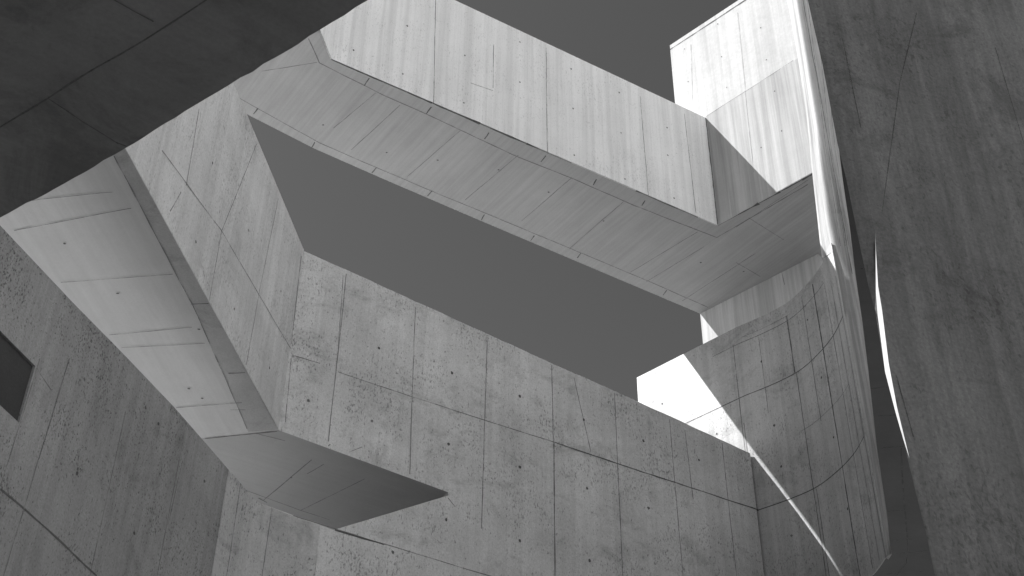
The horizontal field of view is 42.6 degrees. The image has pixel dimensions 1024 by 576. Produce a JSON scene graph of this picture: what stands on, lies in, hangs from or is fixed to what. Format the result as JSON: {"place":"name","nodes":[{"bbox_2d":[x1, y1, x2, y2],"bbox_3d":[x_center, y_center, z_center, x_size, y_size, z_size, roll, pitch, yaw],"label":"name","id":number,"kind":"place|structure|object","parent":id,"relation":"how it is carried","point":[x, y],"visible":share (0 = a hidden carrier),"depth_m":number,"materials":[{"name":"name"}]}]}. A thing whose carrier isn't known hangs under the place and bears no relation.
{"place":"outdoors","nodes":[
{"label":"outdoors","id":0,"kind":"place"},
{"bbox_2d":[247,0,737,400],"label":"sky","id":1,"kind":"structure","parent":0,"point":[606,330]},
{"bbox_2d":[637,0,890,575],"bbox_3d":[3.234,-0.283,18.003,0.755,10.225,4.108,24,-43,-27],"label":"curved wall","id":2,"kind":"structure","parent":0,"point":[781,395],"depth_m":16.12,"materials":[{"name":"concrete"}]},
{"bbox_2d":[670,0,823,343],"bbox_3d":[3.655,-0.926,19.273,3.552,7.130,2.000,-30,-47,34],"label":"concrete tower","id":3,"kind":"structure","parent":2,"relation":"on","point":[737,84],"depth_m":19.23,"materials":[{"name":"grey concrete"}]},
{"bbox_2d":[233,0,820,312],"bbox_3d":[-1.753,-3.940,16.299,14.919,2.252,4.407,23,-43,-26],"label":"concrete bridge","id":4,"kind":"structure","parent":3,"relation":"attached to","point":[466,110],"depth_m":17.85,"materials":[{"name":"grey concrete"}]},
{"bbox_2d":[808,0,1023,575],"bbox_3d":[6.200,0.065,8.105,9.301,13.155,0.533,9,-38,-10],"label":"wall","id":5,"kind":"structure","parent":0,"point":[926,99],"depth_m":6.85,"materials":[{"name":"concrete"}]},
{"bbox_2d":[839,152,934,575],"bbox_3d":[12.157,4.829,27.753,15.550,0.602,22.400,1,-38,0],"label":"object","id":6,"kind":"structure","parent":5,"relation":"attached to","point":[910,551],"depth_m":25.52,"materials":[{"name":"concrete"}]},
{"label":"ground","id":7,"kind":"structure","parent":0,"visible":0},
{"bbox_2d":[0,226,319,575],"bbox_3d":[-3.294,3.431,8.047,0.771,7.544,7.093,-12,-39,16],"label":"wall","id":8,"kind":"structure","parent":7,"relation":"on","point":[111,464],"depth_m":9.84,"materials":[{"name":"concrete"}]},
{"bbox_2d":[0,334,32,419],"bbox_3d":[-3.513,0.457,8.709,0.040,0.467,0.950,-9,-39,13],"label":"window pane","id":9,"kind":"structure","parent":8,"relation":"in","point":[15,371],"depth_m":8.95,"materials":[{"name":"black glass"}]},
{"bbox_2d":[0,0,366,216],"bbox_3d":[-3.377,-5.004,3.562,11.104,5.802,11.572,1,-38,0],"label":"dark overhang","id":10,"kind":"object","parent":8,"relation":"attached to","point":[86,85],"visible":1,"depth_m":4.31,"materials":[{"name":"concrete"}]},
{"bbox_2d":[0,83,763,575],"bbox_3d":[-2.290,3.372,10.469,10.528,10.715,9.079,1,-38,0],"label":"court wall","id":11,"kind":"structure","parent":7,"relation":"on","point":[370,427],"depth_m":13.55,"materials":[{"name":"concrete"}]}
]}

